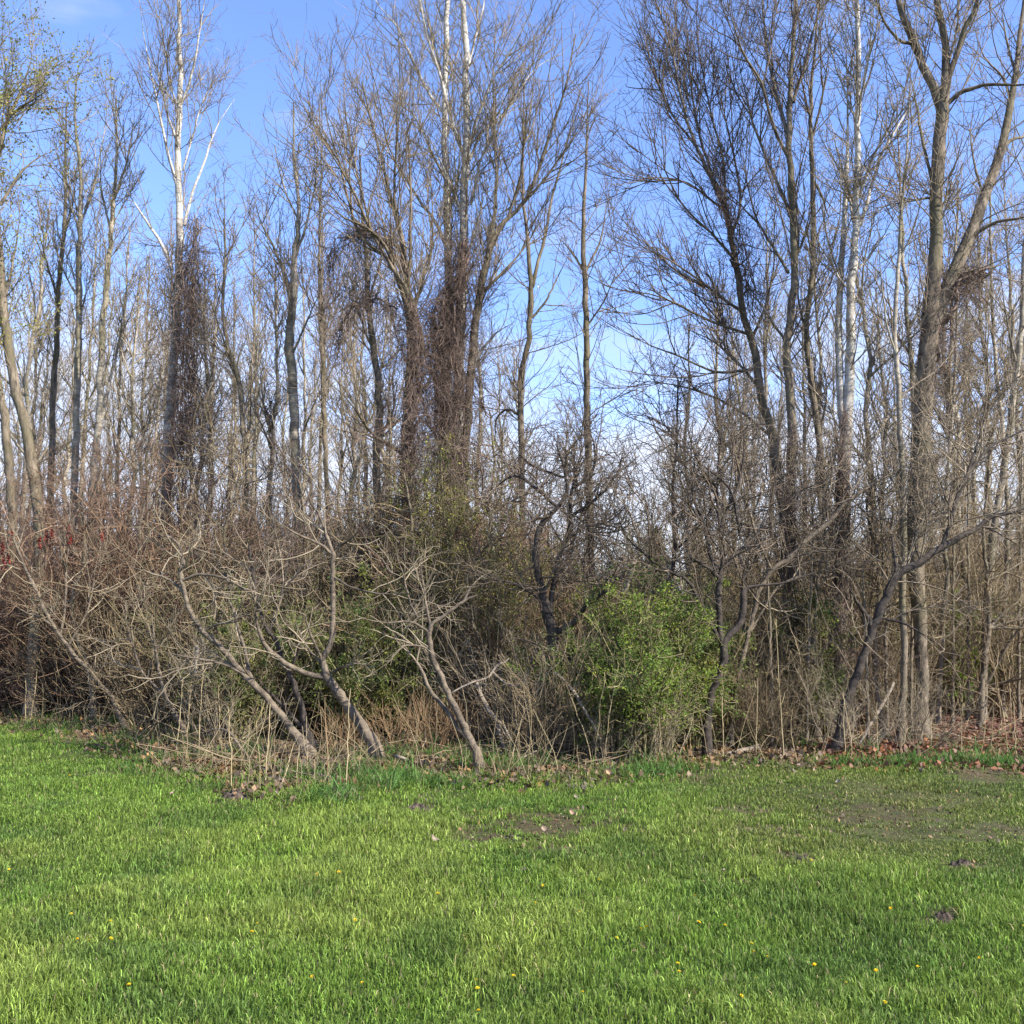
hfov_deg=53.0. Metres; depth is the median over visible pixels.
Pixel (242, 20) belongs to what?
sky
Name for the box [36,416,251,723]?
crooked tree
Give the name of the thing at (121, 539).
sapling thicket
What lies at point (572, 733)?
bare shrub
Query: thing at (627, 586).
dead snag
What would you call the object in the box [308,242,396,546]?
background poplar
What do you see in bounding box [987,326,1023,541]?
background poplar
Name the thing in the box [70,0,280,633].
poplar tree
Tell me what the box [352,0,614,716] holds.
poplar tree
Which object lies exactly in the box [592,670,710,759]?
bare shrub
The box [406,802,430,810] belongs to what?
soil heap
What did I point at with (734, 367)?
background poplar
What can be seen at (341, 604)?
bare shrub
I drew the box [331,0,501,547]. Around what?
poplar tree
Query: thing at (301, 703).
sumac tree
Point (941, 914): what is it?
soil heap
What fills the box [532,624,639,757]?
leafy bush
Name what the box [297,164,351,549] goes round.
background poplar
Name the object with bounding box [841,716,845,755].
dead stalk
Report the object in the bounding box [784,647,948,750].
bare shrub
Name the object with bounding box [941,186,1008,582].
background poplar
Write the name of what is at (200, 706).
dead stalk
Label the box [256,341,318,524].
background poplar
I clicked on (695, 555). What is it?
spruce tree
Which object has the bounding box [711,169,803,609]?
background poplar
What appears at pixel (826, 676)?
leafy bush
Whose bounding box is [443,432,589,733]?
budding bush
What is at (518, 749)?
fallen branches
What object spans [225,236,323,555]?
background poplar
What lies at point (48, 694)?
fallen branch
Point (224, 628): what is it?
leafy bush
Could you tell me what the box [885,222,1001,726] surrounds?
poplar tree
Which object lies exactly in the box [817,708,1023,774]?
leaf litter
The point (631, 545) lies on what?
distant bush
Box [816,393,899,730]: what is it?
sapling
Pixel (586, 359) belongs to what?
poplar tree
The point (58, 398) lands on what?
background poplar
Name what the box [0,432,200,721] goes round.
crooked tree
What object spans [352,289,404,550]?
background poplar
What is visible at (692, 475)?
cherry tree
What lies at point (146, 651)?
bare shrub
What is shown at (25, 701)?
dead stalk
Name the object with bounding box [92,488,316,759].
sumac tree
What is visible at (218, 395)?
background poplar
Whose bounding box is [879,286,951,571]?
background poplar
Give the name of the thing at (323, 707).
bare shrub
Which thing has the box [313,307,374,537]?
background poplar
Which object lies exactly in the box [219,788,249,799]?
soil heap
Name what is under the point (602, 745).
bare shrub
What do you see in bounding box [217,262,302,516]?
background poplar
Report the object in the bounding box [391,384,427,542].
background poplar
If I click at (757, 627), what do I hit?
bare shrub
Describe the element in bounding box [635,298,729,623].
background poplar
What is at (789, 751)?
leaf litter
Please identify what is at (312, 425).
background poplar
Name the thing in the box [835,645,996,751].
bare shrub
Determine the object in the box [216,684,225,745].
dead stalk
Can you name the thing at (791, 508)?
vine
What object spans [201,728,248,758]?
fallen branch
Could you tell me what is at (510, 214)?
elm tree
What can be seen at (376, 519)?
crooked tree
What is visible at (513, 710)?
bare shrub
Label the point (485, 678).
fallen branch
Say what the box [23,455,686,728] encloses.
brush thicket
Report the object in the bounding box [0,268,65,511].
background poplar
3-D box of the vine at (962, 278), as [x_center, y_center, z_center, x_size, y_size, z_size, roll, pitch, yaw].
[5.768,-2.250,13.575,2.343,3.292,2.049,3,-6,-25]
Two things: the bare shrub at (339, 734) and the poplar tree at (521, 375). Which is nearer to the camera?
the bare shrub at (339, 734)
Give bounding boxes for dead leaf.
[431,834,438,840]
[606,768,612,774]
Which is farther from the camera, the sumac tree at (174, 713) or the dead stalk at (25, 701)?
the dead stalk at (25, 701)
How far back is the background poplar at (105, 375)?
26.82 m
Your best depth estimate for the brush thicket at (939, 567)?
17.95 m
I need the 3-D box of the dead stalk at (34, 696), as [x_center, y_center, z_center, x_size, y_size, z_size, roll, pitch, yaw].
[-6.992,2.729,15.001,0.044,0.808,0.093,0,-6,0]
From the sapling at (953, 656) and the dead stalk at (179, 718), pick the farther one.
the sapling at (953, 656)
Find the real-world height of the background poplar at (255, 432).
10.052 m
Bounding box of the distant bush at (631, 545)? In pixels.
[609,513,645,569]
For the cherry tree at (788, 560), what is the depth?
12.43 m
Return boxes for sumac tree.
[0,471,154,731]
[71,560,268,739]
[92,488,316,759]
[184,495,334,752]
[189,401,463,760]
[303,523,508,770]
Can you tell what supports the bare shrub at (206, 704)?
on the ground at (986, 775)
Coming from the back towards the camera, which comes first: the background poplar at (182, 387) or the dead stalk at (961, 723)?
the background poplar at (182, 387)
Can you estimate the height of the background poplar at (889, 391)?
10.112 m
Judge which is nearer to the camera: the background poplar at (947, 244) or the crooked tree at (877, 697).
the crooked tree at (877, 697)
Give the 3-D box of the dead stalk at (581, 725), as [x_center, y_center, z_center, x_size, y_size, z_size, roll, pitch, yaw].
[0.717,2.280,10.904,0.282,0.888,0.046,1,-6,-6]
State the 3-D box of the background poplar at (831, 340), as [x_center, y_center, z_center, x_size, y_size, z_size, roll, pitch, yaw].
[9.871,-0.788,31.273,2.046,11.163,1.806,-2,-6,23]
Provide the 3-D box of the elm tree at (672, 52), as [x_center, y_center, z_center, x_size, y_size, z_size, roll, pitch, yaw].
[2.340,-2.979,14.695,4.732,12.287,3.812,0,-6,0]
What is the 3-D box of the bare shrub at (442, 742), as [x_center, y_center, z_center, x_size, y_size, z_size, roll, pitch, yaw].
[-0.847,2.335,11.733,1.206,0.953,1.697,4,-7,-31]
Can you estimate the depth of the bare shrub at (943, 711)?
16.63 m
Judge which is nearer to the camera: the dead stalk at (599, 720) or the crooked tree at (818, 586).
the dead stalk at (599, 720)
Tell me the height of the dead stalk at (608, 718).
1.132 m
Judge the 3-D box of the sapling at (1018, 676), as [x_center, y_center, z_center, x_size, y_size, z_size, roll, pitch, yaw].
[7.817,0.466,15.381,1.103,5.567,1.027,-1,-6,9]
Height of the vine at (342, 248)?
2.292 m
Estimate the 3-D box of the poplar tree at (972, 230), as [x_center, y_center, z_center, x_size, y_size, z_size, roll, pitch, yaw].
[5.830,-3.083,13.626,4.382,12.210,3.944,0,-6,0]
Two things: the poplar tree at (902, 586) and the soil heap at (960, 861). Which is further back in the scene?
the poplar tree at (902, 586)
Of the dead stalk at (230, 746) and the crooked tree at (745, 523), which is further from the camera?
the crooked tree at (745, 523)
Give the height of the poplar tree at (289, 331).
11.330 m
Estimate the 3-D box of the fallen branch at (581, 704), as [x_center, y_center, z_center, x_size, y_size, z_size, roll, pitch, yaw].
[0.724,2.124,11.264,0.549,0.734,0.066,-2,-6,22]
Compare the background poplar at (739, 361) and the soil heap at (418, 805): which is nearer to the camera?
the soil heap at (418, 805)
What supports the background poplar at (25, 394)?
on the ground at (986, 775)
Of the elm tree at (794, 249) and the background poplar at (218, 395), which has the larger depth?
the background poplar at (218, 395)
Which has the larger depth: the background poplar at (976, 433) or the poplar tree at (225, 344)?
the background poplar at (976, 433)
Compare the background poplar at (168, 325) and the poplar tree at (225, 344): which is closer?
the poplar tree at (225, 344)
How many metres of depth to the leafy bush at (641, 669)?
11.39 m
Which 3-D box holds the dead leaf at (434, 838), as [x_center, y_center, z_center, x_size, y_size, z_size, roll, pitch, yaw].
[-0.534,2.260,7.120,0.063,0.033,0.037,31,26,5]
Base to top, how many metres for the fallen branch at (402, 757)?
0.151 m
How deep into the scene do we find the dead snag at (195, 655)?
11.70 m
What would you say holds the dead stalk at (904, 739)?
on the ground at (986, 775)
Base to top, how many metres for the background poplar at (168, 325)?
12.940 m
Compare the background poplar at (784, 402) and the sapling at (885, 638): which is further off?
the background poplar at (784, 402)
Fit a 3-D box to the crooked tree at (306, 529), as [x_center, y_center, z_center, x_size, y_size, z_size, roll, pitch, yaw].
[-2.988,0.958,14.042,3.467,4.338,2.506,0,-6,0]
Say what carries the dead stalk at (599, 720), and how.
on the ground at (986, 775)
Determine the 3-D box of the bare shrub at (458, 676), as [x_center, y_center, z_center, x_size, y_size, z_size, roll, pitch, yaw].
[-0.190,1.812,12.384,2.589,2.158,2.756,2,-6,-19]
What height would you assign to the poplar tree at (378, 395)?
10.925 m
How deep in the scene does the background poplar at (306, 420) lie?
26.68 m
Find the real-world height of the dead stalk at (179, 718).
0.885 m
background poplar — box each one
[0,178,106,689]
[0,182,86,557]
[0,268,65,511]
[0,274,71,546]
[0,333,35,508]
[18,339,92,550]
[23,295,117,534]
[37,258,153,528]
[52,185,120,535]
[81,261,183,535]
[83,365,130,546]
[92,199,156,532]
[105,244,169,539]
[122,331,163,518]
[123,320,185,534]
[135,258,225,531]
[140,190,204,514]
[160,227,252,549]
[161,291,232,535]
[168,253,263,536]
[204,242,266,538]
[206,266,285,550]
[206,288,272,530]
[217,188,303,534]
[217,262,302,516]
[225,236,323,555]
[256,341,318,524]
[267,253,351,513]
[278,310,336,539]
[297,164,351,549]
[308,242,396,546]
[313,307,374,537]
[328,369,382,542]
[329,241,396,533]
[337,272,428,529]
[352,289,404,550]
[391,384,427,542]
[457,226,517,532]
[480,328,518,553]
[484,323,558,533]
[545,388,609,571]
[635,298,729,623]
[646,423,697,588]
[672,255,767,625]
[703,265,768,609]
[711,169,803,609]
[718,331,782,565]
[733,375,779,570]
[753,241,831,566]
[756,299,801,542]
[762,201,869,589]
[784,134,949,685]
[807,312,861,507]
[843,250,909,557]
[853,69,965,696]
[864,326,915,558]
[867,147,1023,707]
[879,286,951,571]
[892,192,1002,594]
[939,315,995,517]
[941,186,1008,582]
[941,193,1023,694]
[960,135,1023,691]
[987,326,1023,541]
[988,185,1023,535]
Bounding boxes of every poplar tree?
[0,93,120,685]
[13,27,149,699]
[38,46,177,703]
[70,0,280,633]
[174,160,294,621]
[202,92,358,696]
[271,109,372,589]
[316,110,428,579]
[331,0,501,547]
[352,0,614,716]
[472,49,612,563]
[531,41,667,585]
[743,0,955,739]
[793,23,995,745]
[799,0,1023,741]
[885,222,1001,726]
[916,139,1023,717]
[961,50,1023,718]
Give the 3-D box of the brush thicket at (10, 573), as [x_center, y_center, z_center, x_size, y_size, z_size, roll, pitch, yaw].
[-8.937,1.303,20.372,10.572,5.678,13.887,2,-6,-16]
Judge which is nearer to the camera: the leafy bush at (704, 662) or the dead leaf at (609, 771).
the dead leaf at (609, 771)
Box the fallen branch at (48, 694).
[39,684,61,703]
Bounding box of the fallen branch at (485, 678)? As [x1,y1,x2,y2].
[451,658,529,693]
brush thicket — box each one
[0,449,340,714]
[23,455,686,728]
[533,549,812,680]
[622,469,1023,712]
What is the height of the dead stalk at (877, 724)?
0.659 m
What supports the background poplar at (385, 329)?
on the ground at (986, 775)
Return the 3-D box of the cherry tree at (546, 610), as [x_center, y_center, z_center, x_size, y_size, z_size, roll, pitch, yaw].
[0.636,0.504,12.244,3.069,4.875,2.494,0,-6,0]
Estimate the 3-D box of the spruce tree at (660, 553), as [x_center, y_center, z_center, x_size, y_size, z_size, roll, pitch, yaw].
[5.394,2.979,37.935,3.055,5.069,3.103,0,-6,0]
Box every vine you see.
[96,190,253,549]
[270,177,443,342]
[290,244,426,398]
[332,274,481,607]
[365,205,525,596]
[664,88,823,368]
[728,392,860,736]
[768,392,924,738]
[837,230,1023,466]
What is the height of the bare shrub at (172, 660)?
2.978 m
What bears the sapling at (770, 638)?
on the ground at (986, 775)
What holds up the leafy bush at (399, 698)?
on the ground at (986, 775)
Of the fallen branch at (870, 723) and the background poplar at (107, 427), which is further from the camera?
the background poplar at (107, 427)
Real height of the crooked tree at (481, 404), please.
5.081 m
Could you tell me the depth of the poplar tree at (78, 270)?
19.46 m
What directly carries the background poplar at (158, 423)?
on the ground at (986, 775)
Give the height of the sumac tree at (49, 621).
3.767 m
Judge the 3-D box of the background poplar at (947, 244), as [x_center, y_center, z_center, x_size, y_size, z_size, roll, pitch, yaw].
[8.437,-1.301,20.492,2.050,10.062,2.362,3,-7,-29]
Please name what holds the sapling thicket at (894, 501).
on the ground at (986, 775)
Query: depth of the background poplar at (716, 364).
19.32 m
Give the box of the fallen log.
[725,744,759,755]
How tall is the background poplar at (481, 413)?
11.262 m
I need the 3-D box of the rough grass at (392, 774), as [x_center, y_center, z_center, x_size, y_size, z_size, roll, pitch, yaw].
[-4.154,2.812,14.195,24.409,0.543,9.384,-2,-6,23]
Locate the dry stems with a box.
[1,681,1022,791]
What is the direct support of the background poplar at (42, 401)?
on the ground at (986, 775)
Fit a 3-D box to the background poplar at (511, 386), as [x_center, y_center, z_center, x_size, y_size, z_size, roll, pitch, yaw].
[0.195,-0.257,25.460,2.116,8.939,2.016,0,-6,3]
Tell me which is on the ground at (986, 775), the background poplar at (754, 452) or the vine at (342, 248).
the background poplar at (754, 452)
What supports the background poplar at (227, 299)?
on the ground at (986, 775)
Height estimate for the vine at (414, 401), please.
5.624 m
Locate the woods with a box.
[0,433,1018,582]
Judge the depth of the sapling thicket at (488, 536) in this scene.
15.11 m
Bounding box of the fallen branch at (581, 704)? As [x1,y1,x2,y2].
[554,672,601,740]
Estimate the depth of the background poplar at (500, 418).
24.32 m
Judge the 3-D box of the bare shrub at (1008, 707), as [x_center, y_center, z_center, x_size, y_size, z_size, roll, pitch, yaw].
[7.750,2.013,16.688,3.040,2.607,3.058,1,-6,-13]
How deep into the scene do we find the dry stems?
10.60 m
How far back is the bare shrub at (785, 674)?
12.42 m
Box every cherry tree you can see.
[442,362,696,753]
[549,318,853,756]
[699,397,957,747]
[815,283,1023,751]
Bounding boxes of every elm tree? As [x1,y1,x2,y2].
[223,0,507,714]
[444,0,623,723]
[510,0,824,729]
[654,0,892,736]
[736,0,863,567]
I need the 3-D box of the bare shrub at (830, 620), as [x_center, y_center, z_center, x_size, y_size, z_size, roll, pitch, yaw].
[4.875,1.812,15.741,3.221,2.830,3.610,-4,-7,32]
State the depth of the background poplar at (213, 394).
22.34 m
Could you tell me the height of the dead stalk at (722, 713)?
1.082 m
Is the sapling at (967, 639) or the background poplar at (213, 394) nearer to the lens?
the sapling at (967, 639)
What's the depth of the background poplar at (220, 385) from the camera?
20.33 m
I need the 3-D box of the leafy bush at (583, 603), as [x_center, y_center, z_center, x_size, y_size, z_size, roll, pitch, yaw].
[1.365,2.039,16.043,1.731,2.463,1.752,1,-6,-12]
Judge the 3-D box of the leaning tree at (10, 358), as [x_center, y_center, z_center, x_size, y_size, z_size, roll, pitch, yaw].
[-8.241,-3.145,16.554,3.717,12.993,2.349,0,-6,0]
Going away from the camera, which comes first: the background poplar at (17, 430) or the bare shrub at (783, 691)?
the bare shrub at (783, 691)
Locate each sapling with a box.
[716,494,780,745]
[759,430,854,693]
[775,439,852,741]
[796,537,890,740]
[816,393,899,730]
[852,422,944,736]
[881,433,943,737]
[902,375,1006,725]
[948,399,989,720]
[991,412,1023,720]
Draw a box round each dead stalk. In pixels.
[25,678,29,722]
[30,673,36,719]
[131,712,139,744]
[173,682,182,747]
[183,677,192,763]
[197,653,204,745]
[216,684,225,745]
[220,709,235,790]
[265,708,269,779]
[321,697,334,775]
[344,688,350,783]
[566,684,591,764]
[594,672,605,762]
[604,664,618,767]
[717,667,726,755]
[755,678,759,753]
[773,620,785,760]
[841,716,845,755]
[875,703,878,754]
[900,725,909,753]
[958,691,962,749]
[990,707,993,756]
[1009,701,1016,757]
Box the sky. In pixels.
[0,0,1023,593]
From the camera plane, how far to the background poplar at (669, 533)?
27.09 m
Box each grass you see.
[1,684,1023,816]
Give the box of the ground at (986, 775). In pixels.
[0,689,1023,1023]
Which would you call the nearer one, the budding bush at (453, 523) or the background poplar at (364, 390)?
the budding bush at (453, 523)
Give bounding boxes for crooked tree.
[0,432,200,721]
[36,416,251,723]
[102,373,312,726]
[197,421,379,735]
[294,430,522,730]
[301,396,480,733]
[397,359,613,737]
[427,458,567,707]
[506,361,701,656]
[562,304,779,712]
[642,352,821,730]
[714,422,919,741]
[757,401,981,737]
[909,403,1023,730]
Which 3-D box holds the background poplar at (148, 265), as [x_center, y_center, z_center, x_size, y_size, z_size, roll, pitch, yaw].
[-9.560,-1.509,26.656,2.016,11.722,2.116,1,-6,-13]
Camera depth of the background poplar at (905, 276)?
18.16 m
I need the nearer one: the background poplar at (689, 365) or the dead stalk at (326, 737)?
the dead stalk at (326, 737)
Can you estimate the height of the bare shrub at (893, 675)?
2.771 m
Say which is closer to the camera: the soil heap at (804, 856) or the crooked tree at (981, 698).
the soil heap at (804, 856)
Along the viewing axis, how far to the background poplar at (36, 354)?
26.62 m
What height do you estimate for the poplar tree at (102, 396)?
12.124 m
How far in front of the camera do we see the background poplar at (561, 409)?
26.26 m
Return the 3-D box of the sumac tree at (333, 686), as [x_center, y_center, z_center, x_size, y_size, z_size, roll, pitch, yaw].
[-1.974,0.754,11.175,2.955,4.212,1.718,0,-6,0]
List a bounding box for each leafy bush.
[172,576,323,740]
[262,561,447,745]
[340,611,460,740]
[492,553,753,762]
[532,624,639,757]
[555,564,628,674]
[643,586,769,748]
[763,581,861,739]
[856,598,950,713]
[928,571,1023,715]
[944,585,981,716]
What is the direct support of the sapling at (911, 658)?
on the ground at (986, 775)
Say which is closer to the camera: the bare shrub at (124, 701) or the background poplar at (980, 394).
the bare shrub at (124, 701)
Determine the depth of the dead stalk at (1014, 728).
11.48 m
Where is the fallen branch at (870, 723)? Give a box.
[859,682,894,743]
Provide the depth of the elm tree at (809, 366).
15.62 m
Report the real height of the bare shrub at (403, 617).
3.369 m
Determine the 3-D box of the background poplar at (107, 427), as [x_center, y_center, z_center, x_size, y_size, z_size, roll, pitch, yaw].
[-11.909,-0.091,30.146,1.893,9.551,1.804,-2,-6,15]
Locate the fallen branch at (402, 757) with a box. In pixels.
[395,754,437,763]
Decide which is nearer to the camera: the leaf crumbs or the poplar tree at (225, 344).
the leaf crumbs
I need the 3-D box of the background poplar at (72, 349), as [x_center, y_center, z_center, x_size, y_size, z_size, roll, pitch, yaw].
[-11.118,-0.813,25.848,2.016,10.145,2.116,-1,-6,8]
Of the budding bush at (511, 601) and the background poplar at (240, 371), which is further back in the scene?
the background poplar at (240, 371)
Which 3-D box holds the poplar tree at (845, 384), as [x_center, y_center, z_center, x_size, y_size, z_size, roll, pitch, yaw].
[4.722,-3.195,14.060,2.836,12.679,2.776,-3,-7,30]
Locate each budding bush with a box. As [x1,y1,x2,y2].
[336,423,532,729]
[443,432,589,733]
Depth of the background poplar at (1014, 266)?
21.71 m
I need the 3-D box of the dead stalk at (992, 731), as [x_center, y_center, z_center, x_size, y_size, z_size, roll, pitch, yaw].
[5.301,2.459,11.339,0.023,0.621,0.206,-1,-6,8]
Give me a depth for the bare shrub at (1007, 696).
16.17 m
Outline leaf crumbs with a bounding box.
[65,749,1019,1002]
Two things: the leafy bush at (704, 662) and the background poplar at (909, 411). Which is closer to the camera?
the leafy bush at (704, 662)
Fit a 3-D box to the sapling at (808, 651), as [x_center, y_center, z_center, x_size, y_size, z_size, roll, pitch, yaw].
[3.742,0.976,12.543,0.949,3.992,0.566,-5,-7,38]
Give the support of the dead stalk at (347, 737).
on the ground at (986, 775)
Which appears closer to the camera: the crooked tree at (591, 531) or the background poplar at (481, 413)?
the crooked tree at (591, 531)
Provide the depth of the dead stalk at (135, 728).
12.18 m
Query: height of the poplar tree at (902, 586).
9.536 m
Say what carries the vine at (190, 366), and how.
attached to the poplar tree at (177, 175)
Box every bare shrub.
[0,500,299,718]
[0,531,188,717]
[0,551,80,708]
[0,556,103,708]
[0,558,132,713]
[25,538,230,729]
[50,528,321,727]
[98,526,350,729]
[153,623,330,744]
[180,529,362,737]
[210,526,420,733]
[247,539,491,735]
[257,539,482,721]
[285,514,544,734]
[293,494,626,730]
[300,544,509,736]
[305,697,370,753]
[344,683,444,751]
[351,507,606,738]
[366,674,491,751]
[383,577,617,746]
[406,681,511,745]
[461,603,620,749]
[472,579,668,758]
[476,553,707,727]
[502,651,641,762]
[564,673,673,762]
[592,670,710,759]
[617,546,878,727]
[685,579,837,748]
[686,615,838,745]
[691,575,899,733]
[709,546,947,723]
[713,652,832,749]
[774,555,1004,716]
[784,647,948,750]
[819,566,1016,731]
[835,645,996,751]
[879,571,1023,714]
[906,590,1023,715]
[932,553,1023,716]
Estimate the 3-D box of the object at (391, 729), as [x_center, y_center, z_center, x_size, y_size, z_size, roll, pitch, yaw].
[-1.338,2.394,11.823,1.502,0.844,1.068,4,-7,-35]
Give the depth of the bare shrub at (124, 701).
14.16 m
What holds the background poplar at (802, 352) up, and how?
on the ground at (986, 775)
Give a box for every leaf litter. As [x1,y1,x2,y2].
[0,695,822,806]
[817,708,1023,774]
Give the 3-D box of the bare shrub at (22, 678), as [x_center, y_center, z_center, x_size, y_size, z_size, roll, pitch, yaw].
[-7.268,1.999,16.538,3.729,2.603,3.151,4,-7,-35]
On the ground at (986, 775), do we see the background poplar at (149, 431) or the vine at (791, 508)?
the background poplar at (149, 431)
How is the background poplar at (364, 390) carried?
on the ground at (986, 775)
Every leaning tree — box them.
[0,0,133,718]
[0,156,54,708]
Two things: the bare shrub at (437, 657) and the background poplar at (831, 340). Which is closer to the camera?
the bare shrub at (437, 657)
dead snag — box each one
[193,645,199,675]
[620,553,637,595]
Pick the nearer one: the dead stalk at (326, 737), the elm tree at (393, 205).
the dead stalk at (326, 737)
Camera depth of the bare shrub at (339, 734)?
11.83 m
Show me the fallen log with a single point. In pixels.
(747, 748)
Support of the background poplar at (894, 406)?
on the ground at (986, 775)
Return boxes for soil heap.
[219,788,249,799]
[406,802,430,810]
[797,853,813,861]
[931,910,954,921]
[949,858,976,868]
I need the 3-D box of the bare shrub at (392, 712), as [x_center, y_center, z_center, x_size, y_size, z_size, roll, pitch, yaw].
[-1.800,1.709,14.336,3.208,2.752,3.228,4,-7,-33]
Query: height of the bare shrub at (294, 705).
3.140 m
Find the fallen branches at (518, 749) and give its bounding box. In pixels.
[1,681,1023,779]
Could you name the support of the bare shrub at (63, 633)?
on the ground at (986, 775)
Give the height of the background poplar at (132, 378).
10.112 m
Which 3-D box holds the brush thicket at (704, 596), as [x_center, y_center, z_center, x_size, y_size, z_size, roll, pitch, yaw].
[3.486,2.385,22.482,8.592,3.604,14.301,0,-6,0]
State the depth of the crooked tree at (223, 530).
14.51 m
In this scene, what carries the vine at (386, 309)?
attached to the elm tree at (393, 205)
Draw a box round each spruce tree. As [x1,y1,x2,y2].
[642,525,679,589]
[682,524,709,600]
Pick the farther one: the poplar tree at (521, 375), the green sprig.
the poplar tree at (521, 375)
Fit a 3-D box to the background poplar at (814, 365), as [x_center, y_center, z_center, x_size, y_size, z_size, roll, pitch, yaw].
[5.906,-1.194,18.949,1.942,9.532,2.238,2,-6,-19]
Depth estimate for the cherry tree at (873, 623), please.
12.01 m
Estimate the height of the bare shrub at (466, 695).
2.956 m
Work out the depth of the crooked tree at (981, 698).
14.31 m
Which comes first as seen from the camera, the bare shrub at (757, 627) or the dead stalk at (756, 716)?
the dead stalk at (756, 716)
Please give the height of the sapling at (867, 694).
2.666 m
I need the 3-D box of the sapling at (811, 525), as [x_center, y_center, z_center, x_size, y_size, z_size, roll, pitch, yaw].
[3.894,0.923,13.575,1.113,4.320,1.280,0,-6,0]
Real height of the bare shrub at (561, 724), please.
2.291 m
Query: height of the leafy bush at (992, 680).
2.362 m
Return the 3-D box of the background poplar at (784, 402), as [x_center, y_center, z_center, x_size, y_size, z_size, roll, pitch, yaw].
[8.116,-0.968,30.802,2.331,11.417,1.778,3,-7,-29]
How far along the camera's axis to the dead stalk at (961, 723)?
11.62 m
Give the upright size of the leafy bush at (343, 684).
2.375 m
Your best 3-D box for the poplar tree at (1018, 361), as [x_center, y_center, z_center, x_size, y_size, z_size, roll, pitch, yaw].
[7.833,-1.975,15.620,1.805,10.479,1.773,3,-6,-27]
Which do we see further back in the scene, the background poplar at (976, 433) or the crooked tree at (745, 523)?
the background poplar at (976, 433)
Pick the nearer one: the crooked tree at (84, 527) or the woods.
the crooked tree at (84, 527)
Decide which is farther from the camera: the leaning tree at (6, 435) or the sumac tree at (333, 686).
the leaning tree at (6, 435)
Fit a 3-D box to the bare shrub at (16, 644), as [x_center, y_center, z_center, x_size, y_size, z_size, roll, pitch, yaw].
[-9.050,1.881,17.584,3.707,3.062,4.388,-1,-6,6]
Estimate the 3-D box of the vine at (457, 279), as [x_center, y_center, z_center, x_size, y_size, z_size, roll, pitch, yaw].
[-1.009,-1.380,15.612,2.517,6.811,2.424,0,-6,0]
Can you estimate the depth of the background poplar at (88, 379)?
26.46 m
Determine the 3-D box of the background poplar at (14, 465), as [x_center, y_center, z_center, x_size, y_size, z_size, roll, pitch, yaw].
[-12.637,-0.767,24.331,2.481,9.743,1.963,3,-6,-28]
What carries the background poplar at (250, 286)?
on the ground at (986, 775)
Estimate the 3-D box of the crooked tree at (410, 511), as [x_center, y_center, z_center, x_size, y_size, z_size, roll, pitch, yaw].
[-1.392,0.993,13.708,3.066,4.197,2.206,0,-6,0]
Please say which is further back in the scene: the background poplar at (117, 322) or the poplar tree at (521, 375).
the background poplar at (117, 322)
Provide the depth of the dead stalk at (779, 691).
11.22 m
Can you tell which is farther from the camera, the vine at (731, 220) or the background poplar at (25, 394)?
the background poplar at (25, 394)
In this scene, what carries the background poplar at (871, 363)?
on the ground at (986, 775)
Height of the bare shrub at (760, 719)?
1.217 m
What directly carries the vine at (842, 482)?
attached to the poplar tree at (845, 384)
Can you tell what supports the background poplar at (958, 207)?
on the ground at (986, 775)
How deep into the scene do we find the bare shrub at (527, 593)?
13.86 m
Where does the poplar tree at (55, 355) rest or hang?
on the ground at (986, 775)
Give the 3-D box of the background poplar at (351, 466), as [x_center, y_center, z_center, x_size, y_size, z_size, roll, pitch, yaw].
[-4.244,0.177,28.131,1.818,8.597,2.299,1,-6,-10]
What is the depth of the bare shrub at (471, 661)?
13.13 m
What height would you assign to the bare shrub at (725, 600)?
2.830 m
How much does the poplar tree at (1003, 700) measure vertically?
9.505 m
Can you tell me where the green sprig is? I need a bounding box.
[284,708,303,740]
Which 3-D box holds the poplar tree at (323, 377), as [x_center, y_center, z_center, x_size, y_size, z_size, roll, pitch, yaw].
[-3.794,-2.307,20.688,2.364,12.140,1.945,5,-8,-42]
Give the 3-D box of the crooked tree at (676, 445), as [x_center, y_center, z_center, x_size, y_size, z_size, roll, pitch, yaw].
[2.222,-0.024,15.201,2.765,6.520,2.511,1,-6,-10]
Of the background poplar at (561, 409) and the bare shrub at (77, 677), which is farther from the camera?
the background poplar at (561, 409)
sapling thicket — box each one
[0,360,510,724]
[91,381,752,722]
[542,394,1023,729]
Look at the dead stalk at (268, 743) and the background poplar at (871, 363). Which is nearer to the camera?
the dead stalk at (268, 743)
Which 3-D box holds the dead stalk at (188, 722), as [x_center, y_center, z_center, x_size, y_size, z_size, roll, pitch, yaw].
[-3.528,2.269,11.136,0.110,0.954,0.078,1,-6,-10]
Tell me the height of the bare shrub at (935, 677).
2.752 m
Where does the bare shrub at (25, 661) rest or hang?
on the ground at (986, 775)
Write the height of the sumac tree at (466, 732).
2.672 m

